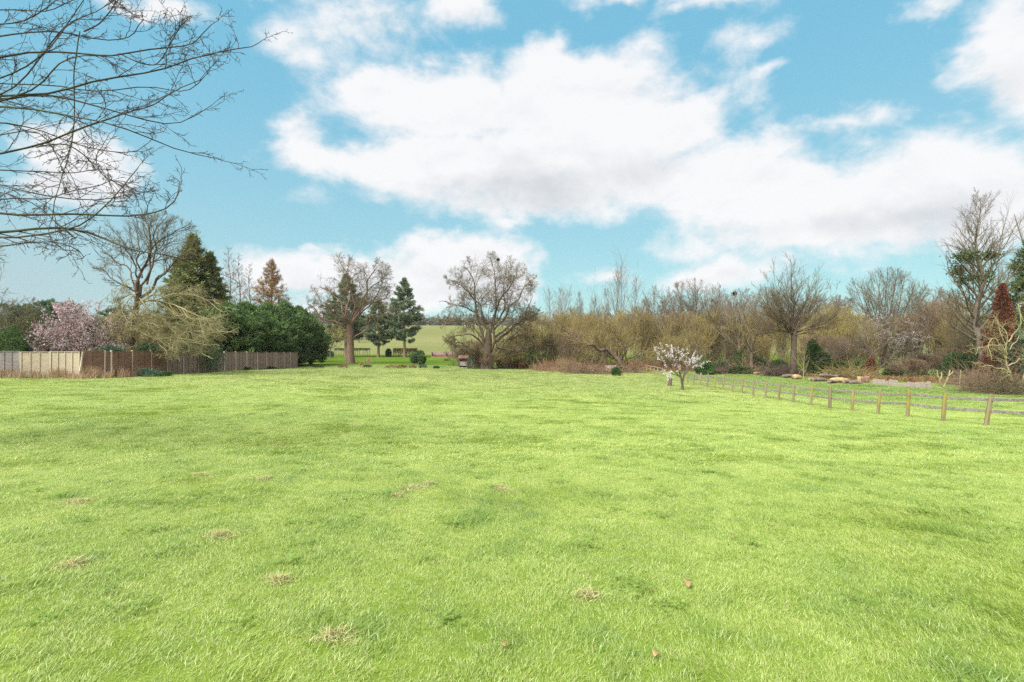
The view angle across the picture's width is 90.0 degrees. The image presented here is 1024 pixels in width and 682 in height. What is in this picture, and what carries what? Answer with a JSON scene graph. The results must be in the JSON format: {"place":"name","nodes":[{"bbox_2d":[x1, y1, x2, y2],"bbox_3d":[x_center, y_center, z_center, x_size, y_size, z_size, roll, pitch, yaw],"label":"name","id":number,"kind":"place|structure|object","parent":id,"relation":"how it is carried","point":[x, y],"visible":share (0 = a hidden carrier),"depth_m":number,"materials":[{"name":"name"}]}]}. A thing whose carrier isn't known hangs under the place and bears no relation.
{"place":"outdoors","nodes":[
{"label":"outdoors","id":0,"kind":"place"},
{"bbox_2d":[0,363,159,379],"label":"dry grass","id":1,"kind":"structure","parent":0,"point":[90,374],"depth_m":34.77,"materials":[{"name":"beige plant"}]},
{"bbox_2d":[0,354,1023,681],"bbox_3d":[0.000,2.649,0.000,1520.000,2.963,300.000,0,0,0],"label":"field","id":2,"kind":"structure","parent":0,"point":[404,658],"depth_m":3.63,"materials":[{"name":"green plant"}]},
{"bbox_2d":[0,324,38,351],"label":"holly bush","id":3,"kind":"object","parent":2,"relation":"on","point":[16,332],"visible":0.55,"depth_m":38.87,"materials":[{"name":"green plant"}]},
{"bbox_2d":[0,295,53,349],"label":"ivy tree","id":4,"kind":"object","parent":2,"relation":"on","point":[26,318],"visible":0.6,"depth_m":42.09,"materials":[{"name":"green plant"}]},
{"bbox_2d":[3,318,60,351],"bbox_3d":[-38.405,0.370,41.050,4.347,4.750,3.862,0,0,0],"label":"tree","id":5,"kind":"object","parent":2,"relation":"on","point":[38,341],"visible":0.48,"depth_m":40.62,"materials":[{"name":"brown plant"}]},
{"bbox_2d":[4,298,89,352],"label":"cedar tree","id":6,"kind":"object","parent":2,"relation":"on","point":[46,303],"visible":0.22,"depth_m":73.18,"materials":[{"name":"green plant"}]},
{"bbox_2d":[30,554,100,576],"bbox_3d":[-3.692,1.862,4.313,0.672,0.068,0.484,0,0,-24],"label":"dry grass clump","id":7,"kind":"object","parent":2,"relation":"on","point":[70,561],"visible":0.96,"depth_m":4.29,"materials":[{"name":"beige plant"}]},
{"bbox_2d":[27,300,105,351],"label":"cedar tree","id":8,"kind":"object","parent":2,"relation":"on","point":[88,330],"visible":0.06,"depth_m":82.25,"materials":[{"name":"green plant"}]},
{"bbox_2d":[24,297,129,359],"bbox_3d":[-35.214,-0.154,42.017,7.103,7.093,7.101,0,0,-20],"label":"magnolia","id":9,"kind":"object","parent":2,"relation":"on","point":[71,345],"visible":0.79,"depth_m":40.83,"materials":[{"name":"pink plant"}]},
{"bbox_2d":[0,0,292,287],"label":"bare tree","id":10,"kind":"object","parent":2,"relation":"on","point":[48,141],"visible":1,"depth_m":8.48,"materials":[{"name":"brown plant"}]},
{"bbox_2d":[0,350,297,376],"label":"panel fence","id":11,"kind":"object","parent":2,"relation":"on","point":[60,360],"visible":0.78,"depth_m":38.70,"materials":[{"name":"brown wood"}]},
{"bbox_2d":[86,207,239,360],"bbox_3d":[-28.920,-4.201,43.555,14.482,14.124,9.056,0,0,0],"label":"leaning tree","id":12,"kind":"object","parent":2,"relation":"on","point":[133,318],"visible":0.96,"depth_m":42.98,"materials":[{"name":"brown plant"}]},
{"bbox_2d":[149,231,218,349],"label":"cypress tree","id":13,"kind":"object","parent":2,"relation":"on","point":[192,275],"visible":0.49,"depth_m":66.67,"materials":[{"name":"green plant"}]},
{"bbox_2d":[184,337,225,371],"bbox_3d":[-28.884,1.269,48.080,3.620,3.571,3.054,0,0,23],"label":"evergreen shrub","id":14,"kind":"object","parent":2,"relation":"on","point":[216,361],"visible":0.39,"depth_m":47.88,"materials":[{"name":"green plant"}]},
{"bbox_2d":[178,251,232,352],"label":"cypress tree","id":15,"kind":"object","parent":2,"relation":"on","point":[220,295],"visible":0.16,"depth_m":69.57,"materials":[{"name":"green plant"}]},
{"bbox_2d":[176,301,275,352],"bbox_3d":[-32.173,-0.577,57.891,9.558,8.038,9.667,0,0,35],"label":"cypress tree","id":16,"kind":"object","parent":2,"relation":"on","point":[245,338],"visible":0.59,"depth_m":56.27,"materials":[{"name":"green plant"}]},
{"bbox_2d":[224,300,293,352],"bbox_3d":[-31.861,-0.895,61.098,10.638,8.264,9.149,0,0,15],"label":"cypress tree","id":17,"kind":"object","parent":2,"relation":"on","point":[273,328],"visible":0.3,"depth_m":60.83,"materials":[{"name":"green plant"}]},
{"bbox_2d":[249,257,294,307],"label":"larch tree","id":18,"kind":"object","parent":2,"relation":"on","point":[273,281],"visible":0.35,"depth_m":85.32,"materials":[{"name":"brown plant"}]},
{"bbox_2d":[256,301,310,360],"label":"cypress tree","id":19,"kind":"object","parent":2,"relation":"on","point":[289,337],"visible":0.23,"depth_m":65.54,"materials":[{"name":"green plant"}]},
{"bbox_2d":[274,300,316,364],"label":"cypress tree","id":20,"kind":"object","parent":2,"relation":"on","point":[287,308],"visible":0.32,"depth_m":69.53,"materials":[{"name":"green plant"}]},
{"bbox_2d":[294,304,335,364],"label":"cypress tree","id":21,"kind":"object","parent":2,"relation":"on","point":[316,355],"visible":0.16,"depth_m":73.58,"materials":[{"name":"green plant"}]},
{"bbox_2d":[301,321,331,364],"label":"cypress tree","id":22,"kind":"object","parent":2,"relation":"on","point":[323,349],"visible":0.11,"depth_m":75.69,"materials":[{"name":"green plant"}]},
{"bbox_2d":[298,619,367,647],"bbox_3d":[-1.114,1.832,3.201,0.362,0.067,0.356,0,0,-38],"label":"dry grass clump","id":23,"kind":"object","parent":2,"relation":"on","point":[328,633],"visible":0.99,"depth_m":3.19,"materials":[{"name":"beige plant"}]},
{"bbox_2d":[317,273,370,356],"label":"pine tree","id":24,"kind":"object","parent":2,"relation":"on","point":[355,323],"visible":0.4,"depth_m":125.01,"materials":[{"name":"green plant"}]},
{"bbox_2d":[305,253,399,363],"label":"oak tree","id":25,"kind":"object","parent":2,"relation":"on","point":[351,337],"visible":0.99,"depth_m":82.96,"materials":[{"name":"brown plant"}]},
{"bbox_2d":[358,298,399,356],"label":"pine tree","id":26,"kind":"object","parent":2,"relation":"on","point":[379,337],"visible":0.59,"depth_m":122.73,"materials":[{"name":"green plant"}]},
{"bbox_2d":[385,277,424,356],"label":"pine tree","id":27,"kind":"object","parent":2,"relation":"on","point":[397,331],"visible":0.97,"depth_m":120.97,"materials":[{"name":"green plant"}]},
{"bbox_2d":[460,342,483,368],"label":"brown shrub","id":28,"kind":"object","parent":2,"relation":"on","point":[477,347],"visible":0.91,"depth_m":69.10,"materials":[{"name":"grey plant"}]},
{"bbox_2d":[439,251,542,368],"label":"oak tree","id":29,"kind":"object","parent":2,"relation":"on","point":[487,344],"visible":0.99,"depth_m":68.83,"materials":[{"name":"brown plant"}]},
{"bbox_2d":[492,339,522,368],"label":"willow shrub","id":30,"kind":"object","parent":2,"relation":"on","point":[501,360],"visible":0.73,"depth_m":69.77,"materials":[{"name":"brown plant"}]},
{"bbox_2d":[512,324,543,367],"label":"ivy tree","id":31,"kind":"object","parent":2,"relation":"on","point":[531,358],"visible":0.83,"depth_m":69.84,"materials":[{"name":"green plant"}]},
{"bbox_2d":[520,312,555,363],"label":"willow shrub","id":32,"kind":"object","parent":2,"relation":"on","point":[540,334],"visible":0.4,"depth_m":83.15,"materials":[{"name":"brown plant"}]},
{"bbox_2d":[535,333,565,363],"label":"hazel shrub","id":33,"kind":"object","parent":2,"relation":"on","point":[550,347],"visible":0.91,"depth_m":73.48,"materials":[{"name":"brown plant"}]},
{"bbox_2d":[535,309,576,363],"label":"willow shrub","id":34,"kind":"object","parent":2,"relation":"on","point":[556,322],"visible":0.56,"depth_m":82.20,"materials":[{"name":"brown plant"}]},
{"bbox_2d":[521,356,596,371],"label":"dry bramble","id":35,"kind":"object","parent":2,"relation":"on","point":[551,366],"visible":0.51,"depth_m":66.49,"materials":[{"name":"brown plant"}]},
{"bbox_2d":[548,328,586,364],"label":"brown shrub","id":36,"kind":"object","parent":2,"relation":"on","point":[569,346],"visible":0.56,"depth_m":72.49,"materials":[{"name":"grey plant"}]},
{"bbox_2d":[563,313,612,364],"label":"willow shrub","id":37,"kind":"object","parent":2,"relation":"on","point":[580,326],"visible":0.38,"depth_m":78.28,"materials":[{"name":"brown plant"}]},
{"bbox_2d":[546,350,636,374],"bbox_3d":[9.311,2.730,62.061,10.904,3.845,7.126,0,0,0],"label":"brush pile","id":38,"kind":"object","parent":2,"relation":"on","point":[586,370],"visible":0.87,"depth_m":61.51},
{"bbox_2d":[576,330,617,364],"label":"willow shrub","id":39,"kind":"object","parent":2,"relation":"on","point":[592,353],"visible":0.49,"depth_m":72.45,"materials":[{"name":"brown plant"}]},
{"bbox_2d":[545,308,655,370],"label":"willow tree","id":40,"kind":"object","parent":2,"relation":"on","point":[607,351],"visible":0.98,"depth_m":66.92,"materials":[{"name":"brown plant"}]},
{"bbox_2d":[584,305,624,364],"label":"hazel shrub","id":41,"kind":"object","parent":2,"relation":"on","point":[604,307],"visible":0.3,"depth_m":81.29,"materials":[{"name":"brown plant"}]},
{"bbox_2d":[604,309,638,363],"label":"willow shrub","id":42,"kind":"object","parent":2,"relation":"on","point":[622,332],"visible":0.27,"depth_m":83.08,"materials":[{"name":"brown plant"}]},
{"bbox_2d":[605,244,645,354],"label":"poplar tree","id":43,"kind":"object","parent":2,"relation":"on","point":[617,291],"visible":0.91,"depth_m":95.78,"materials":[{"name":"brown plant"}]},
{"bbox_2d":[618,307,659,363],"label":"willow shrub","id":44,"kind":"object","parent":2,"relation":"on","point":[645,317],"visible":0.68,"depth_m":79.40,"materials":[{"name":"brown plant"}]},
{"bbox_2d":[512,356,765,371],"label":"undergrowth","id":45,"kind":"object","parent":2,"relation":"on","point":[660,365],"visible":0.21,"depth_m":71.41,"materials":[{"name":"brown plant"}]},
{"bbox_2d":[631,285,676,361],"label":"bare tree","id":46,"kind":"object","parent":2,"relation":"on","point":[664,303],"visible":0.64,"depth_m":89.59,"materials":[{"name":"brown plant"}]},
{"bbox_2d":[635,314,688,362],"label":"willow shrub","id":47,"kind":"object","parent":2,"relation":"on","point":[656,332],"visible":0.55,"depth_m":79.79,"materials":[{"name":"brown plant"}]},
{"bbox_2d":[641,335,691,368],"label":"willow shrub","id":48,"kind":"object","parent":2,"relation":"on","point":[675,353],"visible":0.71,"depth_m":71.33,"materials":[{"name":"brown plant"}]},
{"bbox_2d":[651,308,694,363],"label":"brown shrub","id":49,"kind":"object","parent":2,"relation":"on","point":[677,315],"visible":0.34,"depth_m":82.88,"materials":[{"name":"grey plant"}]},
{"bbox_2d":[654,344,709,389],"bbox_3d":[12.850,1.955,39.145,4.274,3.657,1.921,0,0,0],"label":"blossom tree","id":50,"kind":"object","parent":2,"relation":"on","point":[678,368],"visible":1,"depth_m":39.04,"materials":[{"name":"white plant"}]},
{"bbox_2d":[664,276,714,358],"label":"bare tree","id":51,"kind":"object","parent":2,"relation":"on","point":[690,305],"visible":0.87,"depth_m":86.71,"materials":[{"name":"brown plant"}]},
{"bbox_2d":[659,310,719,360],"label":"willow shrub","id":52,"kind":"object","parent":2,"relation":"on","point":[694,322],"visible":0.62,"depth_m":80.86,"materials":[{"name":"brown plant"}]},
{"bbox_2d":[672,333,713,368],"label":"willow shrub","id":53,"kind":"object","parent":2,"relation":"on","point":[693,347],"visible":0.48,"depth_m":72.73,"materials":[{"name":"brown plant"}]},
{"bbox_2d":[679,327,714,362],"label":"bare tree","id":54,"kind":"object","parent":2,"relation":"on","point":[698,343],"visible":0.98,"depth_m":68.01,"materials":[{"name":"brown plant"}]},
{"bbox_2d":[694,360,716,374],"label":"evergreen bush","id":55,"kind":"object","parent":2,"relation":"on","point":[709,368],"visible":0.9,"depth_m":61.64,"materials":[{"name":"green plant"}]},
{"bbox_2d":[687,282,739,354],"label":"bare tree","id":56,"kind":"object","parent":2,"relation":"on","point":[716,293],"visible":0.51,"depth_m":85.67,"materials":[{"name":"brown plant"}]},
{"bbox_2d":[687,305,744,361],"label":"willow shrub","id":57,"kind":"object","parent":2,"relation":"on","point":[718,323],"visible":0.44,"depth_m":83.20,"materials":[{"name":"brown plant"}]},
{"bbox_2d":[710,333,747,363],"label":"hazel shrub","id":58,"kind":"object","parent":2,"relation":"on","point":[729,355],"visible":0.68,"depth_m":71.85,"materials":[{"name":"brown plant"}]},
{"bbox_2d":[706,288,771,344],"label":"bare tree","id":59,"kind":"object","parent":2,"relation":"on","point":[742,305],"visible":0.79,"depth_m":77.63,"materials":[{"name":"brown plant"}]},
{"bbox_2d":[719,308,758,365],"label":"bare tree","id":60,"kind":"object","parent":2,"relation":"on","point":[739,350],"visible":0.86,"depth_m":65.94,"materials":[{"name":"brown plant"}]},
{"bbox_2d":[720,305,771,361],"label":"willow shrub","id":61,"kind":"object","parent":2,"relation":"on","point":[748,334],"visible":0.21,"depth_m":81.50,"materials":[{"name":"brown plant"}]},
{"bbox_2d":[732,314,767,367],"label":"bare tree","id":62,"kind":"object","parent":2,"relation":"on","point":[751,344],"visible":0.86,"depth_m":64.85,"materials":[{"name":"brown plant"}]},
{"bbox_2d":[744,334,778,364],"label":"willow shrub","id":63,"kind":"object","parent":2,"relation":"on","point":[764,344],"visible":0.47,"depth_m":70.86,"materials":[{"name":"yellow plant"}]},
{"bbox_2d":[745,312,789,363],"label":"brown shrub","id":64,"kind":"object","parent":2,"relation":"on","point":[769,335],"visible":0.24,"depth_m":79.29,"materials":[{"name":"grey plant"}]},
{"bbox_2d":[755,318,799,362],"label":"willow shrub","id":65,"kind":"object","parent":2,"relation":"on","point":[780,344],"visible":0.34,"depth_m":77.14,"materials":[{"name":"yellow plant"}]},
{"bbox_2d":[751,352,811,376],"bbox_3d":[31.652,2.764,59.813,7.496,4.216,7.587,0,0,0],"label":"brush pile","id":66,"kind":"object","parent":2,"relation":"on","point":[779,371],"visible":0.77,"depth_m":59.44,"materials":[{"name":"brown plant"}]},
{"bbox_2d":[745,250,852,373],"bbox_3d":[33.047,-3.122,60.159,12.172,14.803,9.649,0,0,0],"label":"willow tree","id":67,"kind":"object","parent":2,"relation":"on","point":[792,325],"visible":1,"depth_m":59.17,"materials":[{"name":"brown plant"}]},
{"bbox_2d":[788,313,831,368],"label":"willow shrub","id":68,"kind":"object","parent":2,"relation":"on","point":[801,336],"visible":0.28,"depth_m":75.11,"materials":[{"name":"yellow plant"}]},
{"bbox_2d":[798,339,823,373],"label":"evergreen bush","id":69,"kind":"object","parent":2,"relation":"on","point":[814,347],"visible":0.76,"depth_m":62.37,"materials":[{"name":"green plant"}]},
{"bbox_2d":[797,333,835,370],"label":"brown shrub","id":70,"kind":"object","parent":2,"relation":"on","point":[808,339],"visible":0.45,"depth_m":69.99,"materials":[{"name":"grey plant"}]},
{"bbox_2d":[812,351,835,373],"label":"evergreen bush","id":71,"kind":"object","parent":2,"relation":"on","point":[823,357],"visible":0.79,"depth_m":61.24,"materials":[{"name":"green plant"}]},
{"bbox_2d":[797,303,854,360],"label":"willow shrub","id":72,"kind":"object","parent":2,"relation":"on","point":[833,332],"visible":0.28,"depth_m":73.99,"materials":[{"name":"yellow plant"}]},
{"bbox_2d":[802,294,855,334],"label":"bare tree","id":73,"kind":"object","parent":2,"relation":"on","point":[836,303],"visible":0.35,"depth_m":88.12,"materials":[{"name":"grey plant"}]},
{"bbox_2d":[820,335,853,361],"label":"brown shrub","id":74,"kind":"object","parent":2,"relation":"on","point":[838,356],"visible":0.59,"depth_m":67.10,"materials":[{"name":"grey plant"}]},
{"bbox_2d":[799,355,890,379],"bbox_3d":[35.766,2.863,55.160,9.600,4.112,7.147,0,0,0],"label":"brush pile","id":75,"kind":"object","parent":2,"relation":"on","point":[848,372],"visible":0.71,"depth_m":54.66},
{"bbox_2d":[826,333,873,364],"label":"hazel shrub","id":76,"kind":"object","parent":2,"relation":"on","point":[852,349],"visible":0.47,"depth_m":67.77,"materials":[{"name":"brown plant"}]},
{"bbox_2d":[818,305,884,362],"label":"willow shrub","id":77,"kind":"object","parent":2,"relation":"on","point":[850,316],"visible":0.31,"depth_m":74.56,"materials":[{"name":"brown plant"}]},
{"bbox_2d":[686,372,1023,425],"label":"rail fence","id":78,"kind":"object","parent":2,"relation":"on","point":[990,399],"visible":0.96,"depth_m":22.57,"materials":[{"name":"brown wood"}]},
{"bbox_2d":[834,313,883,360],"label":"willow shrub","id":79,"kind":"object","parent":2,"relation":"on","point":[870,337],"visible":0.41,"depth_m":72.86,"materials":[{"name":"brown plant"}]},
{"bbox_2d":[818,307,931,374],"bbox_3d":[42.988,0.168,60.988,15.014,8.818,6.041,0,0,0],"label":"blossom tree","id":80,"kind":"object","parent":2,"relation":"on","point":[884,337],"visible":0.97,"depth_m":60.69,"materials":[{"name":"pink plant"}]},
{"bbox_2d":[837,266,930,365],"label":"bare tree","id":81,"kind":"object","parent":2,"relation":"on","point":[887,301],"visible":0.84,"depth_m":83.17,"materials":[{"name":"brown plant"}]},
{"bbox_2d":[765,371,1021,383],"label":"leaf litter","id":82,"kind":"object","parent":2,"relation":"on","point":[909,379],"visible":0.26,"depth_m":53.69,"materials":[{"name":"brown plant"}]},
{"bbox_2d":[869,317,922,367],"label":"hazel shrub","id":83,"kind":"object","parent":2,"relation":"on","point":[887,345],"visible":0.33,"depth_m":77.36,"materials":[{"name":"brown plant"}]},
{"bbox_2d":[876,312,938,367],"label":"brown shrub","id":84,"kind":"object","parent":2,"relation":"on","point":[904,323],"visible":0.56,"depth_m":75.25,"materials":[{"name":"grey plant"}]},
{"bbox_2d":[885,357,934,376],"bbox_3d":[44.966,2.914,57.939,3.602,2.519,4.622,0,0,-43],"label":"brown shrub","id":85,"kind":"object","parent":2,"relation":"on","point":[911,366],"visible":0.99,"depth_m":57.57,"materials":[{"name":"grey plant"}]},
{"bbox_2d":[896,352,943,374],"bbox_3d":[49.408,2.661,61.911,5.778,3.112,4.503,0,0,43],"label":"brown shrub","id":86,"kind":"object","parent":2,"relation":"on","point":[920,356],"visible":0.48,"depth_m":61.38,"materials":[{"name":"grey plant"}]},
{"bbox_2d":[891,302,951,366],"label":"hazel shrub","id":87,"kind":"object","parent":2,"relation":"on","point":[921,305],"visible":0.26,"depth_m":75.71,"materials":[{"name":"brown plant"}]},
{"bbox_2d":[914,297,970,368],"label":"brown shrub","id":88,"kind":"object","parent":2,"relation":"on","point":[933,314],"visible":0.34,"depth_m":73.96,"materials":[{"name":"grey plant"}]},
{"bbox_2d":[926,348,971,374],"bbox_3d":[51.546,2.305,59.795,5.778,3.843,4.503,0,0,-7],"label":"brown shrub","id":89,"kind":"object","parent":2,"relation":"on","point":[938,363],"visible":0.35,"depth_m":59.86,"materials":[{"name":"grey plant"}]},
{"bbox_2d":[923,303,985,355],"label":"willow shrub","id":90,"kind":"object","parent":2,"relation":"on","point":[944,338],"visible":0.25,"depth_m":70.30,"materials":[{"name":"brown plant"}]},
{"bbox_2d":[941,352,975,377],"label":"evergreen bush","id":91,"kind":"object","parent":2,"relation":"on","point":[963,357],"visible":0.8,"depth_m":55.64,"materials":[{"name":"green plant"}]},
{"bbox_2d":[938,313,984,359],"bbox_3d":[55.404,0.389,61.837,6.463,7.717,7.276,0,0,-7],"label":"hazel shrub","id":92,"kind":"object","parent":2,"relation":"on","point":[959,342],"visible":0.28,"depth_m":62.73,"materials":[{"name":"brown plant"}]},
{"bbox_2d":[920,344,1023,392],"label":"brush pile","id":93,"kind":"object","parent":2,"relation":"on","point":[970,385],"visible":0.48,"depth_m":39.24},
{"bbox_2d":[932,351,1022,384],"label":"brush pile","id":94,"kind":"object","parent":2,"relation":"on","point":[954,378],"visible":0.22,"depth_m":46.47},
{"bbox_2d":[933,188,1023,373],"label":"tall tree","id":95,"kind":"object","parent":2,"relation":"on","point":[972,258],"visible":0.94,"depth_m":50.57,"materials":[{"name":"grey plant"}]},
{"bbox_2d":[938,358,1023,396],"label":"brush pile","id":96,"kind":"object","parent":2,"relation":"on","point":[1003,388],"visible":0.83,"depth_m":36.73,"materials":[{"name":"brown plant"}]},
{"bbox_2d":[943,212,1023,370],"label":"bare tree","id":97,"kind":"object","parent":2,"relation":"on","point":[1021,239],"visible":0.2,"depth_m":61.06,"materials":[{"name":"grey plant"}]},
{"bbox_2d":[953,304,1021,359],"bbox_3d":[54.070,-0.078,58.128,8.084,8.655,7.181,0,0,3],"label":"hazel shrub","id":98,"kind":"object","parent":2,"relation":"on","point":[966,349],"visible":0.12,"depth_m":58.72,"materials":[{"name":"brown plant"}]},
{"bbox_2d":[964,239,1023,370],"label":"conifer tree","id":99,"kind":"object","parent":2,"relation":"on","point":[1020,274],"visible":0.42,"depth_m":52.43,"materials":[{"name":"green plant"}]},
{"bbox_2d":[966,301,1023,386],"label":"contorted tree","id":100,"kind":"object","parent":2,"relation":"on","point":[1004,354],"visible":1,"depth_m":38.13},
{"bbox_2d":[971,283,1023,382],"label":"copper conifer","id":101,"kind":"object","parent":2,"relation":"on","point":[1002,292],"visible":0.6,"depth_m":46.23,"materials":[{"name":"red plant"}]},
{"bbox_2d":[983,327,1023,378],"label":"tree","id":102,"kind":"object","parent":2,"relation":"on","point":[1020,340],"visible":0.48,"depth_m":45.59,"materials":[{"name":"green plant"}]},
{"bbox_2d":[0,0,1023,325],"label":"sky","id":103,"kind":"structure","parent":0,"point":[710,141],"materials":[{"name":"blue"}]},
{"bbox_2d":[73,325,1003,354],"bbox_3d":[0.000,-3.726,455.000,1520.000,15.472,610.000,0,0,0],"label":"hills","id":104,"kind":"structure","parent":0,"point":[428,339],"depth_m":216.13,"materials":[{"name":"green plant"}]},
{"bbox_2d":[11,311,984,325],"bbox_3d":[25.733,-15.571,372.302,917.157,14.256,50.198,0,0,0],"label":"woodland","id":105,"kind":"object","parent":104,"relation":"on","point":[434,320],"visible":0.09,"depth_m":358.33,"materials":[{"name":"plant"}]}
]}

